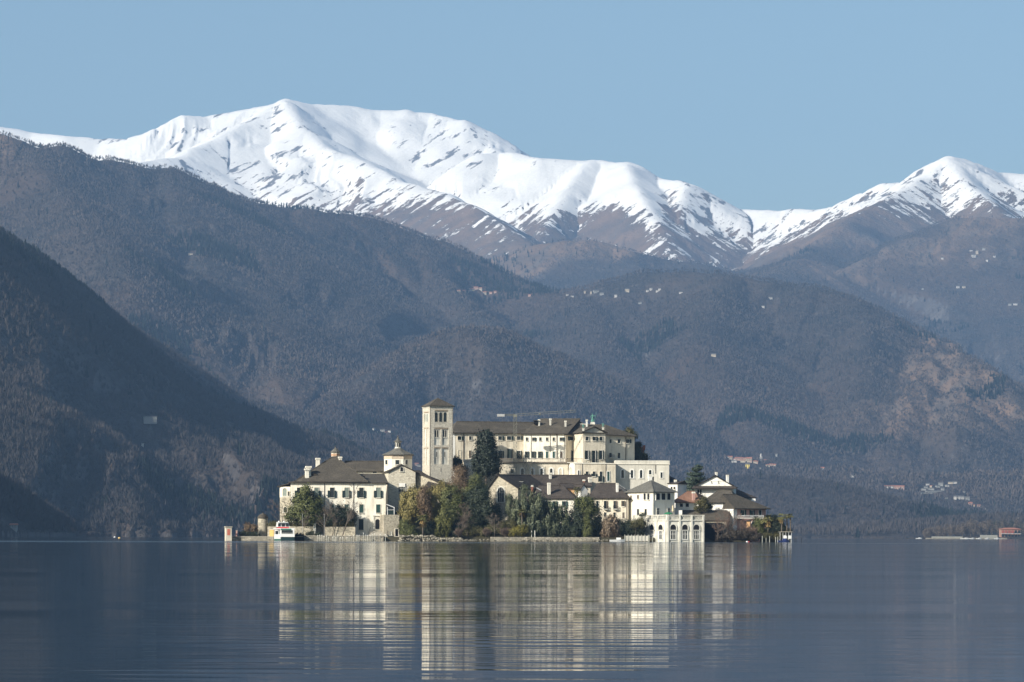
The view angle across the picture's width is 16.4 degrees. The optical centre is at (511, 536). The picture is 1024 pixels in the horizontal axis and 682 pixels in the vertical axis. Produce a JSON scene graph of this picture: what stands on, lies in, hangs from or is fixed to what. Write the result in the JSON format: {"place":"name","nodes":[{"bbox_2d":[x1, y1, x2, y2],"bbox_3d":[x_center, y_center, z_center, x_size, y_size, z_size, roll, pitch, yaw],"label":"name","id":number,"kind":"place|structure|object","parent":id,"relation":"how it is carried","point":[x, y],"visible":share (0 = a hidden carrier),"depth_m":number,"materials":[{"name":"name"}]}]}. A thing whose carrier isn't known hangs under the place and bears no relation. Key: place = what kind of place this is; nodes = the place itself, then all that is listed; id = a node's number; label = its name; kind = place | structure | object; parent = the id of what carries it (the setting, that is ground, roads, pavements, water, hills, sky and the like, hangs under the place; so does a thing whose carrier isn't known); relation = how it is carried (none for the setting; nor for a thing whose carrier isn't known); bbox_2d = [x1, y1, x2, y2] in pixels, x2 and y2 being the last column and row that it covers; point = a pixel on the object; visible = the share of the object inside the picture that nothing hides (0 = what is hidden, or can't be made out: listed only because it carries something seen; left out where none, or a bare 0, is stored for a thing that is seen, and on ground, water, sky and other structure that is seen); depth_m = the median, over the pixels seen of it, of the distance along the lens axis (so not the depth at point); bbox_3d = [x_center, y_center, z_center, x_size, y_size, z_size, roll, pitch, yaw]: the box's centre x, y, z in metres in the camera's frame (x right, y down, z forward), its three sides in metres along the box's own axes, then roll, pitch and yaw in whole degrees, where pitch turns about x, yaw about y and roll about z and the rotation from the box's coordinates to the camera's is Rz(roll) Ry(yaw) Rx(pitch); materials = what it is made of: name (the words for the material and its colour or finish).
{"place":"outdoors","nodes":[
{"label":"outdoors","id":0,"kind":"place"},
{"bbox_2d":[257,513,267,535],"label":"garden turret","id":1,"kind":"object","parent":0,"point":[262,521],"visible":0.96,"depth_m":855.91,"materials":[{"name":"stone"}]},
{"bbox_2d":[330,446,340,456],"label":"bell turret","id":2,"kind":"object","parent":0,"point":[335,451],"visible":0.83,"depth_m":892.21,"materials":[{"name":"stone"}]},
{"bbox_2d":[0,99,1023,538],"bbox_3d":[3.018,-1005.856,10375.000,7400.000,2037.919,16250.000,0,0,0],"label":"mountains","id":3,"kind":"structure","parent":0,"point":[476,189],"depth_m":8605.99,"materials":[{"name":"stone"}]},
{"bbox_2d":[143,416,156,423],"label":"institute","id":4,"kind":"structure","parent":3,"relation":"on","point":[149,419],"depth_m":3620.26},
{"bbox_2d":[0,131,1023,513],"bbox_3d":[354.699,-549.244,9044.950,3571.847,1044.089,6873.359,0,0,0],"label":"woods","id":5,"kind":"object","parent":3,"relation":"on","point":[360,429],"visible":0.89,"depth_m":7294.79,"materials":[{"name":"plant"}]},
{"bbox_2d":[0,225,1023,536],"bbox_3d":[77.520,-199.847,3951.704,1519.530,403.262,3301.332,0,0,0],"label":"woods","id":6,"kind":"object","parent":3,"relation":"on","point":[32,511],"visible":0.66,"depth_m":3612.83,"materials":[{"name":"plant"}]},
{"bbox_2d":[0,537,1023,681],"bbox_3d":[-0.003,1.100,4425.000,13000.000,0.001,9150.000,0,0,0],"label":"water","id":7,"kind":"structure","parent":0,"point":[147,609],"depth_m":52.71,"materials":[{"name":"blue liquid"}]},
{"bbox_2d":[224,526,232,539],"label":"shrine pillar","id":8,"kind":"structure","parent":7,"relation":"in","point":[228,532],"depth_m":849.31,"materials":[{"name":"beige paint"}]},
{"bbox_2d":[232,536,273,539],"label":"jetty","id":9,"kind":"object","parent":7,"relation":"in","point":[252,537],"visible":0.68,"depth_m":850.96,"materials":[{"name":"concrete"}]},
{"bbox_2d":[237,531,260,535],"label":"hedge","id":10,"kind":"object","parent":9,"relation":"on","point":[245,533],"visible":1,"depth_m":852.15,"materials":[{"name":"green plant"}]},
{"bbox_2d":[273,520,294,540],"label":"passenger boat","id":11,"kind":"object","parent":7,"relation":"on","point":[284,531],"visible":1,"depth_m":843.80,"materials":[{"name":"paint"}]},
{"bbox_2d":[294,533,303,540],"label":"landing stage","id":12,"kind":"object","parent":7,"relation":"in","point":[299,537],"visible":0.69,"depth_m":845.55,"materials":[{"name":"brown wood"}]},
{"bbox_2d":[380,515,398,536],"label":"stone bastion","id":13,"kind":"object","parent":7,"relation":"in","point":[389,523],"visible":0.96,"depth_m":855.07,"materials":[{"name":"stone"}]},
{"bbox_2d":[760,533,790,541],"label":"tip wall","id":14,"kind":"structure","parent":7,"relation":"in","point":[771,540],"depth_m":853.31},
{"bbox_2d":[0,0,1023,210],"label":"sky","id":15,"kind":"structure","parent":0,"point":[774,105],"materials":[{"name":"blue"}]},
{"bbox_2d":[559,483,575,494],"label":"orange house","id":16,"kind":"structure","parent":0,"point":[570,486],"depth_m":874.12,"materials":[{"name":"paint"}]},
{"bbox_2d":[384,497,750,541],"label":"island ground","id":17,"kind":"structure","parent":0,"point":[485,538],"depth_m":856.04,"materials":[{"name":"stone"}]},
{"bbox_2d":[277,483,290,521],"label":"stone annex","id":18,"kind":"object","parent":17,"relation":"on","point":[285,491],"visible":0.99,"depth_m":860.51,"materials":[{"name":"stone"}]},
{"bbox_2d":[267,526,312,535],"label":"garden wall","id":19,"kind":"structure","parent":17,"relation":"on","point":[298,530],"depth_m":854.22,"materials":[{"name":"stone"}]},
{"bbox_2d":[267,519,312,527],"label":"garden hedge","id":20,"kind":"object","parent":19,"relation":"on","point":[292,524],"visible":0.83,"depth_m":854.94,"materials":[{"name":"green plant"}]},
{"bbox_2d":[282,482,328,529],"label":"evergreen tree","id":21,"kind":"object","parent":17,"relation":"on","point":[303,501],"visible":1,"depth_m":853.52,"materials":[{"name":"green plant"}]},
{"bbox_2d":[288,456,387,535],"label":"palace","id":22,"kind":"structure","parent":17,"relation":"on","point":[332,478],"depth_m":858.62,"materials":[{"name":"beige paint"}]},
{"bbox_2d":[328,487,335,497],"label":"window","id":23,"kind":"structure","parent":22,"relation":"in","point":[331,494],"depth_m":858.20,"materials":[{"name":"green glass"}]},
{"bbox_2d":[342,487,350,497],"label":"window","id":24,"kind":"structure","parent":22,"relation":"in","point":[344,493],"depth_m":858.41,"materials":[{"name":"green glass"}]},
{"bbox_2d":[358,519,363,530],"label":"door","id":25,"kind":"structure","parent":22,"relation":"in","point":[360,521],"depth_m":858.41,"materials":[{"name":"grey glass"}]},
{"bbox_2d":[357,487,365,497],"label":"window","id":26,"kind":"structure","parent":22,"relation":"in","point":[362,494],"depth_m":858.41,"materials":[{"name":"green glass"}]},
{"bbox_2d":[374,518,379,529],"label":"door","id":27,"kind":"structure","parent":22,"relation":"in","point":[377,521],"depth_m":858.62,"materials":[{"name":"wood"}]},
{"bbox_2d":[374,487,382,497],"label":"window","id":28,"kind":"structure","parent":22,"relation":"in","point":[378,493],"depth_m":858.62,"materials":[{"name":"green glass"}]},
{"bbox_2d":[322,500,359,526],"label":"dark shrub","id":29,"kind":"object","parent":17,"relation":"on","point":[342,511],"visible":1,"depth_m":854.54,"materials":[{"name":"green plant"}]},
{"bbox_2d":[304,535,383,540],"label":"quay","id":30,"kind":"structure","parent":17,"relation":"on","point":[323,538],"depth_m":848.32,"materials":[{"name":"stone"}]},
{"bbox_2d":[305,529,322,535],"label":"quay shrub","id":31,"kind":"object","parent":30,"relation":"on","point":[312,533],"visible":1,"depth_m":850.74,"materials":[{"name":"green plant"}]},
{"bbox_2d":[315,501,333,535],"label":"bare tree","id":32,"kind":"object","parent":30,"relation":"on","point":[326,515],"visible":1,"depth_m":852.10,"materials":[{"name":"brown plant"}]},
{"bbox_2d":[325,500,341,535],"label":"bare tree","id":33,"kind":"object","parent":30,"relation":"on","point":[334,520],"visible":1,"depth_m":852.77,"materials":[{"name":"brown plant"}]},
{"bbox_2d":[325,527,354,535],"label":"garden wall","id":34,"kind":"structure","parent":30,"relation":"on","point":[338,531],"depth_m":854.10,"materials":[{"name":"stone"}]},
{"bbox_2d":[321,520,356,527],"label":"garden hedge","id":35,"kind":"object","parent":34,"relation":"on","point":[343,524],"visible":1,"depth_m":854.95,"materials":[{"name":"green plant"}]},
{"bbox_2d":[338,484,362,535],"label":"bare tree","id":36,"kind":"object","parent":30,"relation":"on","point":[349,515],"visible":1,"depth_m":851.45,"materials":[{"name":"brown plant"}]},
{"bbox_2d":[368,527,387,536],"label":"stone steps","id":37,"kind":"structure","parent":17,"relation":"on","point":[377,533],"depth_m":854.60,"materials":[{"name":"stone"}]},
{"bbox_2d":[344,436,452,511],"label":"basilica","id":38,"kind":"structure","parent":17,"relation":"on","point":[395,466],"depth_m":880.06,"materials":[{"name":"beige paint"}]},
{"bbox_2d":[396,518,421,539],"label":"ivy shrub","id":39,"kind":"object","parent":17,"relation":"on","point":[407,528],"visible":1,"depth_m":849.65,"materials":[{"name":"green plant"}]},
{"bbox_2d":[396,484,426,526],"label":"olive tree","id":40,"kind":"object","parent":17,"relation":"on","point":[408,502],"visible":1,"depth_m":855.72,"materials":[{"name":"green plant"}]},
{"bbox_2d":[416,514,428,534],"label":"palm tree","id":41,"kind":"object","parent":17,"relation":"on","point":[423,522],"visible":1,"depth_m":850.25,"materials":[{"name":"green plant"}]},
{"bbox_2d":[416,485,432,535],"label":"russet tree","id":42,"kind":"object","parent":17,"relation":"on","point":[423,503],"visible":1,"depth_m":853.84,"materials":[{"name":"brown plant"}]},
{"bbox_2d":[421,398,454,482],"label":"campanile","id":43,"kind":"structure","parent":17,"relation":"on","point":[437,438],"depth_m":883.34,"materials":[{"name":"stone"}]},
{"bbox_2d":[424,479,451,526],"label":"olive tree","id":44,"kind":"object","parent":17,"relation":"on","point":[435,491],"visible":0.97,"depth_m":857.62,"materials":[{"name":"green plant"}]},
{"bbox_2d":[420,519,461,536],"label":"dark undergrowth","id":45,"kind":"object","parent":17,"relation":"on","point":[429,528],"visible":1,"depth_m":852.68,"materials":[{"name":"green plant"}]},
{"bbox_2d":[433,505,452,536],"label":"bamboo","id":46,"kind":"object","parent":17,"relation":"on","point":[443,520],"visible":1,"depth_m":851.46,"materials":[{"name":"green plant"}]},
{"bbox_2d":[438,479,465,528],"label":"green tree","id":47,"kind":"object","parent":17,"relation":"on","point":[453,505],"visible":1,"depth_m":855.74,"materials":[{"name":"green plant"}]},
{"bbox_2d":[445,463,469,520],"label":"rusty tree","id":48,"kind":"object","parent":17,"relation":"on","point":[459,473],"visible":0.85,"depth_m":865.16,"materials":[{"name":"brown plant"}]},
{"bbox_2d":[453,454,469,477],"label":"terrace shrub","id":49,"kind":"object","parent":17,"relation":"on","point":[457,462],"visible":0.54,"depth_m":887.07,"materials":[{"name":"green plant"}]},
{"bbox_2d":[456,502,471,535],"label":"bare tree","id":50,"kind":"object","parent":17,"relation":"on","point":[463,519],"visible":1,"depth_m":852.44,"materials":[{"name":"brown plant"}]},
{"bbox_2d":[461,471,489,500],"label":"green yew","id":51,"kind":"object","parent":17,"relation":"on","point":[474,478],"visible":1,"depth_m":860.17,"materials":[{"name":"green plant"}]},
{"bbox_2d":[462,479,503,531],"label":"tree","id":52,"kind":"object","parent":17,"relation":"on","point":[480,509],"visible":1,"depth_m":855.55,"materials":[{"name":"green plant"}]},
{"bbox_2d":[469,428,503,484],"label":"tree","id":53,"kind":"object","parent":17,"relation":"on","point":[486,462],"visible":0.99,"depth_m":882.95,"materials":[{"name":"green plant"}]},
{"bbox_2d":[462,518,516,536],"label":"undergrowth","id":54,"kind":"object","parent":17,"relation":"on","point":[476,530],"visible":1,"depth_m":853.02,"materials":[{"name":"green plant"}]},
{"bbox_2d":[485,512,502,536],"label":"bare shrub","id":55,"kind":"object","parent":17,"relation":"on","point":[496,517],"visible":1,"depth_m":850.31,"materials":[{"name":"brown plant"}]},
{"bbox_2d":[492,502,503,530],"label":"blue conifer","id":56,"kind":"object","parent":17,"relation":"on","point":[497,512],"visible":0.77,"depth_m":859.59,"materials":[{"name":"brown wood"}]},
{"bbox_2d":[398,534,607,540],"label":"shore rocks","id":57,"kind":"object","parent":17,"relation":"on","point":[432,537],"visible":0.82,"depth_m":848.54,"materials":[{"name":"stone"}]},
{"bbox_2d":[497,527,510,536],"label":"bare shrub","id":58,"kind":"object","parent":17,"relation":"on","point":[504,531],"visible":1,"depth_m":849.85,"materials":[{"name":"brown plant"}]},
{"bbox_2d":[504,493,515,534],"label":"grey green tree","id":59,"kind":"object","parent":17,"relation":"on","point":[509,500],"visible":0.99,"depth_m":857.47,"materials":[{"name":"green plant"}]},
{"bbox_2d":[489,474,543,521],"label":"stone chapel","id":60,"kind":"structure","parent":17,"relation":"on","point":[501,486],"depth_m":866.64,"materials":[{"name":"brown stone"}]},
{"bbox_2d":[497,486,504,502],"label":"window","id":61,"kind":"structure","parent":60,"relation":"in","point":[500,490],"depth_m":866.20,"materials":[{"name":"glass"}]},
{"bbox_2d":[507,522,529,536],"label":"yellow green bush","id":62,"kind":"object","parent":17,"relation":"on","point":[518,531],"visible":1,"depth_m":849.52,"materials":[{"name":"green plant"}]},
{"bbox_2d":[519,484,528,500],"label":"conifer","id":63,"kind":"object","parent":17,"relation":"on","point":[524,487],"visible":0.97,"depth_m":861.42,"materials":[{"name":"green plant"}]},
{"bbox_2d":[497,410,569,474],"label":"tower crane","id":64,"kind":"object","parent":17,"relation":"on","point":[503,415],"visible":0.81,"depth_m":888.09,"materials":[{"name":"metal"}]},
{"bbox_2d":[509,490,573,536],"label":"weeping tree","id":65,"kind":"object","parent":17,"relation":"on","point":[539,517],"visible":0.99,"depth_m":852.67,"materials":[{"name":"green plant"}]},
{"bbox_2d":[490,537,598,540],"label":"riverside wall","id":66,"kind":"structure","parent":17,"relation":"on","point":[542,538],"depth_m":848.60,"materials":[{"name":"stone"}]},
{"bbox_2d":[531,483,576,522],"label":"gabled lake house","id":67,"kind":"structure","parent":17,"relation":"on","point":[560,494],"depth_m":866.98,"materials":[{"name":"beige paint"}]},
{"bbox_2d":[453,418,669,492],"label":"monastery","id":68,"kind":"structure","parent":17,"relation":"on","point":[559,446],"depth_m":898.62,"materials":[{"name":"beige paint"}]},
{"bbox_2d":[531,473,591,495],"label":"long house","id":69,"kind":"structure","parent":17,"relation":"on","point":[586,480],"depth_m":883.41,"materials":[{"name":"beige paint"}]},
{"bbox_2d":[525,523,605,536],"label":"undergrowth","id":70,"kind":"object","parent":17,"relation":"on","point":[576,530],"visible":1,"depth_m":852.59,"materials":[{"name":"green plant"}]},
{"bbox_2d":[573,484,587,496],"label":"white gable house","id":71,"kind":"structure","parent":17,"relation":"on","point":[584,490],"depth_m":871.61,"materials":[{"name":"paint"}]},
{"bbox_2d":[571,494,599,517],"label":"green crown tree","id":72,"kind":"object","parent":17,"relation":"on","point":[588,502],"visible":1,"depth_m":853.13,"materials":[{"name":"green plant"}]},
{"bbox_2d":[568,494,605,536],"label":"round evergreen","id":73,"kind":"object","parent":17,"relation":"on","point":[577,519],"visible":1,"depth_m":854.63,"materials":[{"name":"green plant"}]},
{"bbox_2d":[582,511,592,536],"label":"cypress tree","id":74,"kind":"object","parent":17,"relation":"on","point":[587,530],"visible":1,"depth_m":850.18,"materials":[{"name":"green plant"}]},
{"bbox_2d":[589,483,630,521],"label":"house","id":75,"kind":"structure","parent":17,"relation":"on","point":[614,497],"depth_m":865.15,"materials":[{"name":"beige paint"}]},
{"bbox_2d":[600,513,620,536],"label":"brown weeping shrub","id":76,"kind":"object","parent":17,"relation":"on","point":[610,525],"visible":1,"depth_m":850.82,"materials":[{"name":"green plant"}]},
{"bbox_2d":[599,515,630,533],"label":"undergrowth","id":77,"kind":"object","parent":17,"relation":"on","point":[622,523],"visible":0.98,"depth_m":857.45,"materials":[{"name":"green plant"}]},
{"bbox_2d":[623,426,637,438],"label":"roof tree","id":78,"kind":"object","parent":17,"relation":"on","point":[630,430],"visible":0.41,"depth_m":913.51,"materials":[{"name":"green plant"}]},
{"bbox_2d":[620,517,649,535],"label":"dark shrub","id":79,"kind":"object","parent":17,"relation":"on","point":[628,530],"visible":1,"depth_m":852.76,"materials":[{"name":"green plant"}]},
{"bbox_2d":[624,535,648,541],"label":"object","id":80,"kind":"object","parent":17,"relation":"on","point":[641,538],"visible":0.68,"depth_m":850.46,"materials":[{"name":"grey paint"}]},
{"bbox_2d":[630,515,647,533],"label":"olive shrub","id":81,"kind":"object","parent":17,"relation":"on","point":[636,523],"visible":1,"depth_m":851.24,"materials":[{"name":"green plant"}]},
{"bbox_2d":[624,474,677,520],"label":"belvedere house","id":82,"kind":"structure","parent":17,"relation":"on","point":[651,496],"depth_m":860.42,"materials":[{"name":"beige paint"}]},
{"bbox_2d":[632,515,704,541],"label":"arcade terrace","id":83,"kind":"structure","parent":17,"relation":"on","point":[671,529],"depth_m":849.59,"materials":[{"name":"stone"}]},
{"bbox_2d":[693,530,699,539],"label":"french window","id":84,"kind":"structure","parent":83,"relation":"in","point":[696,533],"depth_m":849.86,"materials":[{"name":"white paint"}]},
{"bbox_2d":[667,480,687,498],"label":"white turret house","id":85,"kind":"structure","parent":17,"relation":"on","point":[679,487],"depth_m":875.98,"materials":[{"name":"paint"}]},
{"bbox_2d":[675,491,702,514],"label":"terracotta house","id":86,"kind":"structure","parent":17,"relation":"on","point":[685,500],"depth_m":867.57,"materials":[{"name":"white paint"}]},
{"bbox_2d":[685,464,706,491],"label":"cedar tree","id":87,"kind":"object","parent":17,"relation":"on","point":[694,475],"visible":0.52,"depth_m":891.95,"materials":[{"name":"green plant"}]},
{"bbox_2d":[692,494,709,514],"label":"reddish shrub","id":88,"kind":"object","parent":17,"relation":"on","point":[702,503],"visible":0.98,"depth_m":862.15,"materials":[{"name":"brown plant"}]},
{"bbox_2d":[679,510,728,541],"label":"boathouse","id":89,"kind":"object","parent":17,"relation":"on","point":[709,531],"visible":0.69,"depth_m":859.21,"materials":[{"name":"stone"}]},
{"bbox_2d":[691,472,737,496],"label":"white gabled villa","id":90,"kind":"object","parent":17,"relation":"on","point":[711,485],"visible":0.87,"depth_m":879.47,"materials":[{"name":"paint"}]},
{"bbox_2d":[713,508,732,535],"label":"bare tree","id":91,"kind":"object","parent":17,"relation":"on","point":[723,519],"visible":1,"depth_m":851.91,"materials":[{"name":"brown plant"}]},
{"bbox_2d":[722,510,738,529],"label":"bare tree","id":92,"kind":"object","parent":17,"relation":"on","point":[726,522],"visible":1,"depth_m":852.12,"materials":[{"name":"brown plant"}]},
{"bbox_2d":[713,527,763,541],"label":"shore shrub","id":93,"kind":"object","parent":17,"relation":"on","point":[732,535],"visible":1,"depth_m":850.38,"materials":[{"name":"brown plant"}]},
{"bbox_2d":[717,494,770,541],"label":"corner villa","id":94,"kind":"object","parent":17,"relation":"on","point":[746,509],"visible":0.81,"depth_m":864.93,"materials":[{"name":"grey paint"}]},
{"bbox_2d":[736,489,756,500],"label":"villa","id":95,"kind":"object","parent":17,"relation":"on","point":[744,495],"visible":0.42,"depth_m":891.94,"materials":[{"name":"grey paint"}]},
{"bbox_2d":[740,522,758,539],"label":"bare tree","id":96,"kind":"object","parent":17,"relation":"on","point":[749,528],"visible":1,"depth_m":852.26,"materials":[{"name":"brown plant"}]},
{"bbox_2d":[749,514,766,533],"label":"green tree","id":97,"kind":"object","parent":17,"relation":"on","point":[757,524],"visible":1,"depth_m":853.86,"materials":[{"name":"green plant"}]},
{"bbox_2d":[760,514,773,534],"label":"palm tree","id":98,"kind":"object","parent":17,"relation":"on","point":[767,521],"visible":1,"depth_m":852.36,"materials":[{"name":"green plant"}]},
{"bbox_2d":[762,527,789,539],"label":"tip bush","id":99,"kind":"object","parent":17,"relation":"on","point":[777,535],"visible":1,"depth_m":851.25,"materials":[{"name":"green plant"}]},
{"bbox_2d":[764,512,793,533],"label":"dark hedge","id":100,"kind":"object","parent":17,"relation":"on","point":[775,525],"visible":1,"depth_m":852.98,"materials":[{"name":"green plant"}]},
{"bbox_2d":[775,513,786,532],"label":"palm tree","id":101,"kind":"object","parent":17,"relation":"on","point":[780,518],"visible":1,"depth_m":851.86,"materials":[{"name":"green plant"}]},
{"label":"ivy wall","id":102,"kind":"object","parent":17,"relation":"on","visible":0},
{"bbox_2d":[634,441,649,459],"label":"ivy","id":103,"kind":"object","parent":102,"relation":"attached to","point":[639,455],"visible":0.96,"depth_m":905.90,"materials":[{"name":"green plant"}]},
{"bbox_2d":[704,490,734,509],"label":"brown roofed house","id":104,"kind":"structure","parent":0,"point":[715,500],"depth_m":868.42,"materials":[{"name":"white paint"}]},
{"bbox_2d":[999,528,1019,536],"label":"lido building","id":105,"kind":"structure","parent":0,"point":[1009,532],"depth_m":3500.66,"materials":[{"name":"red paint"}]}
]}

